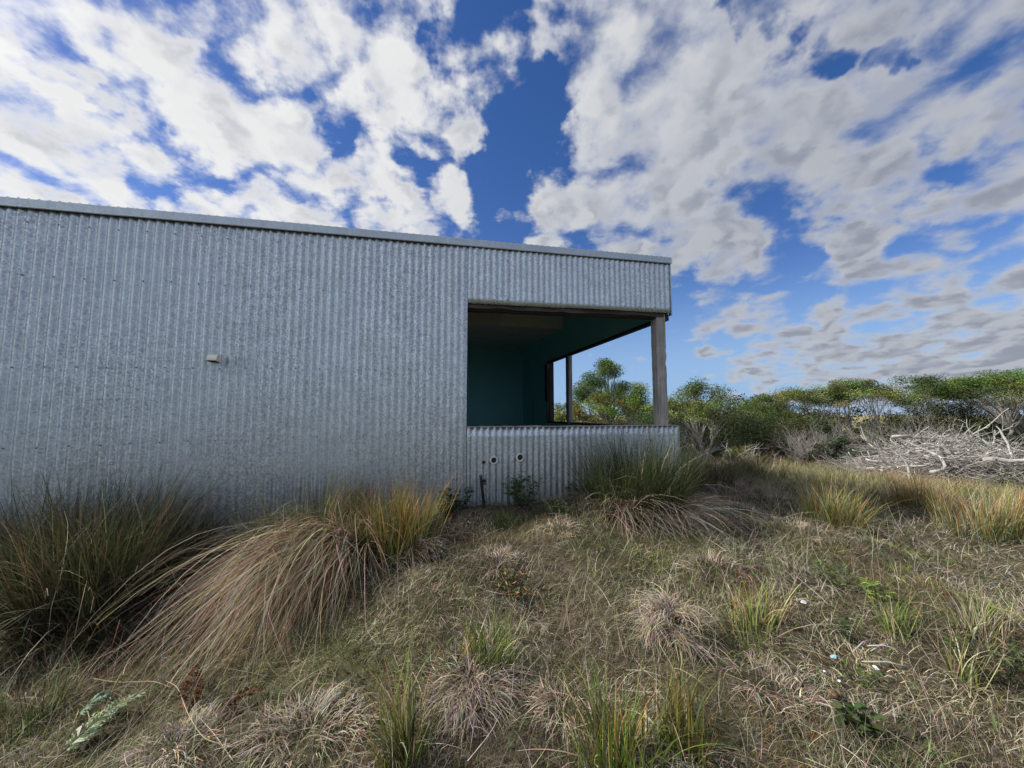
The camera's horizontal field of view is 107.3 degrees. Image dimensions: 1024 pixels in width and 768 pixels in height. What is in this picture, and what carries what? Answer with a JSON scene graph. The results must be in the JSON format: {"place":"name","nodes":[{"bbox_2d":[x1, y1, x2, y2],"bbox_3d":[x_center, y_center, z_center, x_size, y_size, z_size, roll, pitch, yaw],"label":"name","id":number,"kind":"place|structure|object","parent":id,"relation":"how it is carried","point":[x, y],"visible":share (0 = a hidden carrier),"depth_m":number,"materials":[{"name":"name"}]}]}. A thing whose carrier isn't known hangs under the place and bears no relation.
{"place":"outdoors","nodes":[
{"label":"outdoors","id":0,"kind":"place"},
{"bbox_2d":[0,415,1023,767],"bbox_3d":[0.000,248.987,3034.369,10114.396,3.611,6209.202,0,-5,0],"label":"ground","id":1,"kind":"structure","parent":0,"point":[568,559],"depth_m":2.21,"materials":[{"name":"plant"}]},
{"bbox_2d":[0,642,111,749],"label":"grass tuft","id":2,"kind":"object","parent":1,"relation":"on","point":[44,698],"visible":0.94,"depth_m":1.93,"materials":[{"name":"plant"}]},
{"bbox_2d":[0,455,144,561],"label":"tussock","id":3,"kind":"object","parent":1,"relation":"on","point":[52,510],"visible":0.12,"depth_m":3.23,"materials":[{"name":"green plant"}]},
{"bbox_2d":[0,548,180,686],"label":"tussock","id":4,"kind":"object","parent":1,"relation":"on","point":[86,635],"visible":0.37,"depth_m":2.40,"materials":[{"name":"green plant"}]},
{"bbox_2d":[77,690,114,715],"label":"fern frond","id":5,"kind":"object","parent":1,"relation":"on","point":[98,697],"visible":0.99,"depth_m":1.90,"materials":[{"name":"green plant"}]},
{"bbox_2d":[57,692,146,757],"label":"fern frond","id":6,"kind":"object","parent":1,"relation":"on","point":[105,717],"visible":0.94,"depth_m":1.79,"materials":[{"name":"green plant"}]},
{"bbox_2d":[0,448,280,695],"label":"tussock","id":7,"kind":"object","parent":1,"relation":"on","point":[40,569],"visible":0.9,"depth_m":2.61,"materials":[{"name":"green plant"}]},
{"bbox_2d":[81,475,254,582],"bbox_3d":[-2.933,1.200,3.194,1.361,0.827,1.241,0,-5,0],"label":"tussock","id":8,"kind":"object","parent":1,"relation":"on","point":[199,539],"visible":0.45,"depth_m":3.18,"materials":[{"name":"green plant"}]},
{"bbox_2d":[102,694,256,767],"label":"straw mound","id":9,"kind":"object","parent":1,"relation":"on","point":[172,753],"visible":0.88,"depth_m":1.62,"materials":[{"name":"beige plant"}]},
{"bbox_2d":[175,665,203,721],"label":"fern frond","id":10,"kind":"object","parent":1,"relation":"on","point":[188,682],"visible":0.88,"depth_m":1.87,"materials":[{"name":"brown plant"}]},
{"bbox_2d":[167,681,231,746],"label":"dry stalk","id":11,"kind":"object","parent":1,"relation":"on","point":[192,721],"visible":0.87,"depth_m":1.68,"materials":[{"name":"plant"}]},
{"bbox_2d":[0,447,439,746],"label":"tussock","id":12,"kind":"object","parent":1,"relation":"on","point":[303,551],"visible":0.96,"depth_m":2.54,"materials":[{"name":"beige plant"}]},
{"bbox_2d":[213,683,265,714],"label":"fern frond","id":13,"kind":"object","parent":1,"relation":"on","point":[230,704],"visible":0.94,"depth_m":1.82,"materials":[{"name":"brown plant"}]},
{"bbox_2d":[218,674,396,767],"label":"straw mound","id":14,"kind":"object","parent":1,"relation":"on","point":[287,716],"visible":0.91,"depth_m":1.68,"materials":[{"name":"beige plant"}]},
{"bbox_2d":[281,464,388,534],"bbox_3d":[-1.675,1.106,3.572,1.081,0.760,0.911,0,-5,0],"label":"tussock","id":15,"kind":"object","parent":1,"relation":"on","point":[343,500],"visible":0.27,"depth_m":3.59,"materials":[{"name":"green plant"}]},
{"bbox_2d":[0,196,680,554],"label":"shed","id":16,"kind":"structure","parent":1,"relation":"on","point":[267,356],"depth_m":3.95,"materials":[{"name":"metal"}]},
{"bbox_2d":[327,466,461,571],"bbox_3d":[-0.978,1.085,3.252,1.361,0.801,1.038,0,-5,0],"label":"tussock","id":17,"kind":"object","parent":1,"relation":"on","point":[403,518],"visible":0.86,"depth_m":3.15,"materials":[{"name":"green plant"}]},
{"bbox_2d":[312,614,497,767],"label":"grass tuft","id":18,"kind":"object","parent":1,"relation":"on","point":[407,714],"visible":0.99,"depth_m":1.59,"materials":[{"name":"plant"}]},
{"bbox_2d":[418,534,445,561],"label":"weed","id":19,"kind":"object","parent":1,"relation":"on","point":[435,553],"visible":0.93,"depth_m":3.03,"materials":[{"name":"green plant"}]},
{"bbox_2d":[415,606,485,678],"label":"grass tuft","id":20,"kind":"object","parent":1,"relation":"on","point":[445,659],"visible":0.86,"depth_m":2.04,"materials":[{"name":"plant"}]},
{"bbox_2d":[437,485,474,513],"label":"weed","id":21,"kind":"object","parent":1,"relation":"on","point":[455,507],"visible":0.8,"depth_m":3.99,"materials":[{"name":"green plant"}]},
{"bbox_2d":[410,636,530,754],"bbox_3d":[-0.192,1.506,1.914,0.712,0.262,0.650,0,-5,0],"label":"straw mound","id":22,"kind":"object","parent":1,"relation":"on","point":[469,663],"visible":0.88,"depth_m":1.86,"materials":[{"name":"beige plant"}]},
{"bbox_2d":[479,475,485,507],"bbox_3d":[-0.331,1.255,4.277,0.086,0.436,0.033,0,-5,0],"label":"stake","id":23,"kind":"object","parent":1,"relation":"on","point":[482,490],"visible":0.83,"depth_m":4.27,"materials":[{"name":"black plastic"}]},
{"bbox_2d":[446,587,535,695],"bbox_3d":[-0.114,1.354,2.072,0.487,0.448,0.629,0,-5,0],"label":"grass tuft","id":24,"kind":"object","parent":1,"relation":"on","point":[482,647],"visible":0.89,"depth_m":2.07,"materials":[{"name":"plant"}]},
{"bbox_2d":[463,541,535,587],"bbox_3d":[-0.049,1.383,2.982,0.634,0.221,0.570,3,-6,-33],"label":"straw mound","id":25,"kind":"object","parent":1,"relation":"on","point":[501,551],"visible":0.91,"depth_m":2.99,"materials":[{"name":"beige plant"}]},
{"bbox_2d":[489,507,520,530],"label":"grass tuft","id":26,"kind":"object","parent":1,"relation":"on","point":[499,522],"visible":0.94,"depth_m":3.77,"materials":[{"name":"plant"}]},
{"bbox_2d":[494,566,535,597],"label":"weed","id":27,"kind":"object","parent":1,"relation":"on","point":[503,585],"visible":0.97,"depth_m":2.66,"materials":[{"name":"green plant"}]},
{"bbox_2d":[501,471,544,507],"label":"weed","id":28,"kind":"object","parent":1,"relation":"on","point":[519,497],"visible":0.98,"depth_m":4.29,"materials":[{"name":"green plant"}]},
{"bbox_2d":[540,496,567,514],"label":"weed","id":29,"kind":"object","parent":1,"relation":"on","point":[555,507],"visible":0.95,"depth_m":3.84,"materials":[{"name":"green plant"}]},
{"bbox_2d":[515,663,597,757],"bbox_3d":[0.215,1.540,1.824,0.485,0.151,0.423,-2,-5,26],"label":"straw mound","id":30,"kind":"object","parent":1,"relation":"on","point":[543,687],"visible":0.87,"depth_m":1.84,"materials":[{"name":"beige plant"}]},
{"bbox_2d":[536,513,584,537],"bbox_3d":[0.489,1.325,3.574,0.611,0.154,0.542,0,-5,0],"label":"straw mound","id":31,"kind":"object","parent":1,"relation":"on","point":[557,525],"visible":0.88,"depth_m":3.58,"materials":[{"name":"beige plant"}]},
{"bbox_2d":[564,479,581,498],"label":"weed","id":32,"kind":"object","parent":1,"relation":"on","point":[568,493],"visible":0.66,"depth_m":4.49,"materials":[{"name":"green plant"}]},
{"bbox_2d":[554,399,592,422],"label":"leafy shrub","id":33,"kind":"object","parent":1,"relation":"on","point":[558,414],"visible":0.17,"depth_m":13.49,"materials":[{"name":"green plant"}]},
{"bbox_2d":[564,393,618,423],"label":"leafy shrub","id":34,"kind":"object","parent":1,"relation":"on","point":[597,409],"visible":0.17,"depth_m":12.83,"materials":[{"name":"green plant"}]},
{"bbox_2d":[572,357,650,423],"bbox_3d":[3.618,0.964,15.039,3.000,4.113,2.998,2,-5,-20],"label":"round tree","id":35,"kind":"object","parent":1,"relation":"on","point":[607,367],"visible":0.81,"depth_m":14.80,"materials":[{"name":"green plant"}]},
{"bbox_2d":[513,641,736,767],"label":"grass tuft","id":36,"kind":"object","parent":1,"relation":"on","point":[620,753],"visible":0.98,"depth_m":1.55,"materials":[{"name":"plant"}]},
{"bbox_2d":[608,382,678,424],"bbox_3d":[4.531,1.351,13.378,2.318,2.877,2.546,0,-5,0],"label":"round tree","id":37,"kind":"object","parent":1,"relation":"on","point":[637,401],"visible":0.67,"depth_m":13.20,"materials":[{"name":"green plant"}]},
{"bbox_2d":[618,405,695,456],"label":"leafy shrub","id":38,"kind":"object","parent":1,"relation":"on","point":[649,419],"visible":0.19,"depth_m":11.88,"materials":[{"name":"green plant"}]},
{"bbox_2d":[545,406,778,549],"bbox_3d":[1.349,0.849,3.986,2.375,1.475,2.089,0,-5,0],"label":"tussock","id":39,"kind":"object","parent":1,"relation":"on","point":[647,495],"visible":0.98,"depth_m":3.84,"materials":[{"name":"green plant"}]},
{"bbox_2d":[607,582,738,678],"bbox_3d":[0.972,1.403,2.278,0.742,0.280,0.741,-3,-5,32],"label":"straw mound","id":40,"kind":"object","parent":1,"relation":"on","point":[665,604],"visible":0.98,"depth_m":2.20,"materials":[{"name":"beige plant"}]},
{"bbox_2d":[594,642,771,767],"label":"grass tuft","id":41,"kind":"object","parent":1,"relation":"on","point":[675,730],"visible":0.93,"depth_m":1.55,"materials":[{"name":"plant"}]},
{"bbox_2d":[674,414,732,467],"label":"bare shrub","id":42,"kind":"object","parent":1,"relation":"on","point":[698,442],"visible":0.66,"depth_m":8.39,"materials":[{"name":"plant"}]},
{"bbox_2d":[668,376,752,460],"bbox_3d":[6.292,1.177,12.179,2.438,2.988,2.751,-4,-6,37],"label":"spreading tree","id":43,"kind":"object","parent":1,"relation":"on","point":[709,410],"visible":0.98,"depth_m":12.17,"materials":[{"name":"green plant"}]},
{"bbox_2d":[671,542,758,588],"bbox_3d":[1.559,1.401,2.937,0.680,0.194,0.586,2,-5,-28],"label":"straw mound","id":44,"kind":"object","parent":1,"relation":"on","point":[711,556],"visible":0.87,"depth_m":2.94,"materials":[{"name":"beige plant"}]},
{"bbox_2d":[669,401,785,458],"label":"leafy shrub","id":45,"kind":"object","parent":1,"relation":"on","point":[732,428],"visible":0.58,"depth_m":13.03,"materials":[{"name":"green plant"}]},
{"bbox_2d":[680,444,780,494],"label":"tussock","id":46,"kind":"object","parent":1,"relation":"on","point":[730,478],"visible":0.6,"depth_m":6.41,"materials":[{"name":"green plant"}]},
{"bbox_2d":[697,439,766,468],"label":"bare shrub","id":47,"kind":"object","parent":1,"relation":"on","point":[731,449],"visible":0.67,"depth_m":8.82,"materials":[{"name":"plant"}]},
{"bbox_2d":[695,478,787,503],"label":"grass","id":48,"kind":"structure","parent":1,"relation":"on","point":[739,488],"depth_m":5.72,"materials":[{"name":"beige plant"}]},
{"bbox_2d":[721,445,762,469],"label":"leafy shrub","id":49,"kind":"object","parent":1,"relation":"on","point":[742,449],"visible":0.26,"depth_m":9.26,"materials":[{"name":"green plant"}]},
{"bbox_2d":[707,397,810,457],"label":"leafy shrub","id":50,"kind":"object","parent":1,"relation":"on","point":[765,407],"visible":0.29,"depth_m":14.62,"materials":[{"name":"green plant"}]},
{"bbox_2d":[713,447,810,481],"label":"tussock","id":51,"kind":"object","parent":1,"relation":"on","point":[753,468],"visible":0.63,"depth_m":8.35,"materials":[{"name":"green plant"}]},
{"bbox_2d":[691,568,846,694],"bbox_3d":[1.489,1.357,2.265,0.642,0.421,0.893,3,-5,-30],"label":"grass tuft","id":52,"kind":"object","parent":1,"relation":"on","point":[741,614],"visible":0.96,"depth_m":2.32,"materials":[{"name":"plant"}]},
{"bbox_2d":[707,643,839,732],"bbox_3d":[1.305,1.491,1.890,0.656,0.169,0.567,0,-5,0],"label":"straw mound","id":53,"kind":"object","parent":1,"relation":"on","point":[816,701],"visible":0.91,"depth_m":1.87,"materials":[{"name":"beige plant"}]},
{"bbox_2d":[746,393,824,449],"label":"leafy shrub","id":54,"kind":"object","parent":1,"relation":"on","point":[781,404],"visible":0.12,"depth_m":16.57,"materials":[{"name":"green plant"}]},
{"bbox_2d":[727,412,847,458],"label":"leafy shrub","id":55,"kind":"object","parent":1,"relation":"on","point":[805,423],"visible":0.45,"depth_m":13.38,"materials":[{"name":"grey plant"}]},
{"bbox_2d":[554,393,1022,454],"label":"distant scrub","id":56,"kind":"object","parent":1,"relation":"on","point":[845,421],"visible":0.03,"depth_m":18.25,"materials":[{"name":"green plant"}]},
{"bbox_2d":[736,512,850,545],"bbox_3d":[3.051,1.522,4.021,1.171,0.193,0.997,0,-5,0],"label":"straw mound","id":57,"kind":"object","parent":1,"relation":"on","point":[765,521],"visible":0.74,"depth_m":4.06,"materials":[{"name":"beige plant"}]},
{"bbox_2d":[748,386,864,444],"bbox_3d":[12.260,1.595,15.794,3.815,3.033,3.786,3,-5,-29],"label":"umbrella tree","id":58,"kind":"object","parent":1,"relation":"on","point":[788,395],"visible":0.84,"depth_m":15.01,"materials":[{"name":"green plant"}]},
{"bbox_2d":[763,418,855,464],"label":"bare shrub","id":59,"kind":"object","parent":1,"relation":"on","point":[801,450],"visible":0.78,"depth_m":11.43,"materials":[{"name":"plant"}]},
{"bbox_2d":[827,688,842,698],"bbox_3d":[1.585,1.516,1.847,0.067,0.043,0.055,0,-5,0],"label":"stone","id":60,"kind":"object","parent":1,"relation":"on","point":[837,693],"visible":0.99,"depth_m":1.83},
{"bbox_2d":[812,551,860,591],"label":"weed","id":61,"kind":"object","parent":1,"relation":"on","point":[837,582],"visible":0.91,"depth_m":2.78,"materials":[{"name":"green plant"}]},
{"bbox_2d":[800,435,881,466],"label":"leafy shrub","id":62,"kind":"object","parent":1,"relation":"on","point":[839,445],"visible":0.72,"depth_m":10.88,"materials":[{"name":"green plant"}]},
{"bbox_2d":[762,459,926,549],"bbox_3d":[3.939,1.359,4.539,1.640,0.913,1.594,4,-6,-41],"label":"tussock","id":63,"kind":"object","parent":1,"relation":"on","point":[828,510],"visible":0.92,"depth_m":4.40,"materials":[{"name":"green plant"}]},
{"bbox_2d":[815,433,876,462],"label":"bare shrub","id":64,"kind":"object","parent":1,"relation":"on","point":[842,447],"visible":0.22,"depth_m":11.39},
{"bbox_2d":[832,612,863,642],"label":"weed","id":65,"kind":"object","parent":1,"relation":"on","point":[845,627],"visible":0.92,"depth_m":2.27,"materials":[{"name":"green plant"}]},
{"bbox_2d":[680,453,1023,515],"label":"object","id":66,"kind":"object","parent":1,"relation":"on","point":[959,484],"visible":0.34,"depth_m":7.13,"materials":[{"name":"beige plant"}]},
{"bbox_2d":[794,376,915,449],"bbox_3d":[13.697,1.379,15.126,3.880,3.352,3.729,0,-5,0],"label":"umbrella tree","id":67,"kind":"object","parent":1,"relation":"on","point":[843,385],"visible":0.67,"depth_m":14.72,"materials":[{"name":"green plant"}]},
{"bbox_2d":[827,699,886,738],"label":"weed","id":68,"kind":"object","parent":1,"relation":"on","point":[850,716],"visible":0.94,"depth_m":1.68,"materials":[{"name":"green plant"}]},
{"bbox_2d":[841,659,884,689],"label":"weed","id":69,"kind":"object","parent":1,"relation":"on","point":[864,682],"visible":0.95,"depth_m":1.96,"materials":[{"name":"green plant"}]},
{"bbox_2d":[829,412,908,451],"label":"bare shrub","id":70,"kind":"object","parent":1,"relation":"on","point":[872,435],"visible":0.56,"depth_m":12.28,"materials":[{"name":"grey plant"}]},
{"bbox_2d":[841,504,902,533],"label":"grass tuft","id":71,"kind":"object","parent":1,"relation":"on","point":[878,522],"visible":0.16,"depth_m":4.51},
{"bbox_2d":[855,573,897,600],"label":"weed","id":72,"kind":"object","parent":1,"relation":"on","point":[871,583],"visible":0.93,"depth_m":2.64,"materials":[{"name":"green plant"}]},
{"bbox_2d":[862,661,911,667],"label":"twig","id":73,"kind":"object","parent":1,"relation":"on","point":[886,662],"visible":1,"depth_m":2.07,"materials":[{"name":"brown wood"}]},
{"bbox_2d":[848,580,947,642],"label":"grass tuft","id":74,"kind":"object","parent":1,"relation":"on","point":[908,627],"visible":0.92,"depth_m":2.33,"materials":[{"name":"plant"}]},
{"bbox_2d":[870,698,950,739],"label":"dry stalk","id":75,"kind":"object","parent":1,"relation":"on","point":[911,702],"visible":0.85,"depth_m":1.76,"materials":[{"name":"plant"}]},
{"bbox_2d":[841,373,983,448],"bbox_3d":[15.019,1.292,14.656,4.049,3.400,3.723,-3,-5,29],"label":"umbrella tree","id":76,"kind":"object","parent":1,"relation":"on","point":[925,382],"visible":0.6,"depth_m":14.14,"materials":[{"name":"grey plant"}]},
{"bbox_2d":[803,422,1023,488],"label":"brushwood","id":77,"kind":"object","parent":1,"relation":"on","point":[954,466],"visible":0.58,"depth_m":8.86,"materials":[{"name":"grey wood"}]},
{"bbox_2d":[852,424,889,458],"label":"dead branch","id":78,"kind":"object","parent":77,"relation":"in","point":[865,437],"visible":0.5,"depth_m":10.94,"materials":[{"name":"grey wood"}]},
{"bbox_2d":[866,465,927,469],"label":"dead branch","id":79,"kind":"object","parent":77,"relation":"in","point":[904,466],"visible":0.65,"depth_m":8.70,"materials":[{"name":"grey wood"}]},
{"bbox_2d":[890,449,910,473],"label":"dead branch","id":80,"kind":"object","parent":77,"relation":"in","point":[905,462],"visible":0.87,"depth_m":8.59,"materials":[{"name":"grey wood"}]},
{"bbox_2d":[890,426,929,456],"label":"dead branch","id":81,"kind":"object","parent":77,"relation":"in","point":[910,440],"visible":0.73,"depth_m":9.50,"materials":[{"name":"grey wood"}]},
{"bbox_2d":[891,434,971,441],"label":"dead branch","id":82,"kind":"object","parent":77,"relation":"on","point":[900,436],"visible":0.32,"depth_m":9.48,"materials":[{"name":"grey wood"}]},
{"bbox_2d":[910,440,964,473],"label":"dead branch","id":83,"kind":"object","parent":77,"relation":"in","point":[942,461],"visible":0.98,"depth_m":8.51,"materials":[{"name":"grey wood"}]},
{"bbox_2d":[923,443,952,455],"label":"dead branch","id":84,"kind":"object","parent":77,"relation":"in","point":[944,449],"visible":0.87,"depth_m":8.85,"materials":[{"name":"grey wood"}]},
{"bbox_2d":[931,427,959,446],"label":"dead branch","id":85,"kind":"object","parent":77,"relation":"in","point":[943,436],"visible":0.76,"depth_m":9.25,"materials":[{"name":"grey wood"}]},
{"bbox_2d":[964,408,1008,440],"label":"dead branch","id":86,"kind":"object","parent":77,"relation":"in","point":[988,424],"visible":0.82,"depth_m":9.30,"materials":[{"name":"grey wood"}]},
{"bbox_2d":[956,416,1016,458],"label":"dead branch","id":87,"kind":"object","parent":77,"relation":"in","point":[972,433],"visible":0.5,"depth_m":10.66,"materials":[{"name":"grey wood"}]},
{"bbox_2d":[977,431,1007,457],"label":"dead branch","id":88,"kind":"object","parent":77,"relation":"in","point":[995,452],"visible":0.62,"depth_m":8.62,"materials":[{"name":"grey wood"}]},
{"bbox_2d":[976,426,1023,468],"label":"dead branch","id":89,"kind":"object","parent":77,"relation":"in","point":[1006,441],"visible":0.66,"depth_m":8.64,"materials":[{"name":"grey wood"}]},
{"bbox_2d":[981,457,1023,462],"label":"dead branch","id":90,"kind":"object","parent":77,"relation":"in","point":[1006,460],"visible":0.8,"depth_m":8.31,"materials":[{"name":"grey wood"}]},
{"bbox_2d":[983,422,1021,454],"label":"dead branch","id":91,"kind":"object","parent":77,"relation":"in","point":[997,439],"visible":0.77,"depth_m":8.98,"materials":[{"name":"grey wood"}]},
{"bbox_2d":[864,470,975,514],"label":"tussock","id":92,"kind":"object","parent":1,"relation":"on","point":[904,498],"visible":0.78,"depth_m":5.45,"materials":[{"name":"green plant"}]},
{"bbox_2d":[890,405,965,445],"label":"bare shrub","id":93,"kind":"object","parent":1,"relation":"on","point":[924,428],"visible":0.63,"depth_m":12.47,"materials":[{"name":"grey plant"}]},
{"bbox_2d":[856,395,1000,454],"bbox_3d":[15.137,1.667,14.250,3.787,2.581,3.611,0,-5,0],"label":"leafy shrub","id":94,"kind":"object","parent":1,"relation":"on","point":[943,411],"visible":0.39,"depth_m":13.77,"materials":[{"name":"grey plant"}]},
{"bbox_2d":[886,384,1003,436],"bbox_3d":[18.369,1.553,16.131,3.311,3.217,3.653,-2,-5,19],"label":"umbrella tree","id":95,"kind":"object","parent":1,"relation":"on","point":[931,407],"visible":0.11,"depth_m":16.62,"materials":[{"name":"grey plant"}]},
{"bbox_2d":[888,396,1023,450],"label":"leafy shrub","id":96,"kind":"object","parent":1,"relation":"on","point":[1006,431],"visible":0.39,"depth_m":13.88,"materials":[{"name":"green plant"}]},
{"bbox_2d":[902,368,1023,452],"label":"umbrella tree","id":97,"kind":"object","parent":1,"relation":"on","point":[1001,384],"visible":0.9,"depth_m":12.93,"materials":[{"name":"green plant"}]},
{"bbox_2d":[917,615,1013,693],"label":"grass tuft","id":98,"kind":"object","parent":1,"relation":"on","point":[961,668],"visible":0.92,"depth_m":2.00,"materials":[{"name":"plant"}]},
{"bbox_2d":[910,571,1023,666],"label":"grass tuft","id":99,"kind":"object","parent":1,"relation":"on","point":[980,620],"visible":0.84,"depth_m":2.31,"materials":[{"name":"plant"}]},
{"bbox_2d":[911,481,1023,546],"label":"tussock","id":100,"kind":"object","parent":1,"relation":"on","point":[999,516],"visible":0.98,"depth_m":4.39,"materials":[{"name":"green plant"}]},
{"bbox_2d":[936,624,1023,688],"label":"grass tuft","id":101,"kind":"object","parent":1,"relation":"on","point":[1009,659],"visible":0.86,"depth_m":1.97,"materials":[{"name":"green plant"}]},
{"bbox_2d":[971,465,1023,488],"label":"shrub","id":102,"kind":"object","parent":1,"relation":"on","point":[1006,470],"visible":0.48,"depth_m":8.01,"materials":[{"name":"green plant"}]},
{"bbox_2d":[980,424,1023,449],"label":"leafy shrub","id":103,"kind":"object","parent":1,"relation":"on","point":[1006,437],"visible":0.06,"depth_m":13.53,"materials":[{"name":"green plant"}]},
{"bbox_2d":[993,391,1023,410],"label":"umbrella tree","id":104,"kind":"object","parent":1,"relation":"on","point":[1017,402],"visible":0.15,"depth_m":14.43,"materials":[{"name":"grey plant"}]},
{"bbox_2d":[0,0,1023,414],"label":"sky","id":105,"kind":"structure","parent":0,"point":[832,189],"materials":[{"name":"blue"}]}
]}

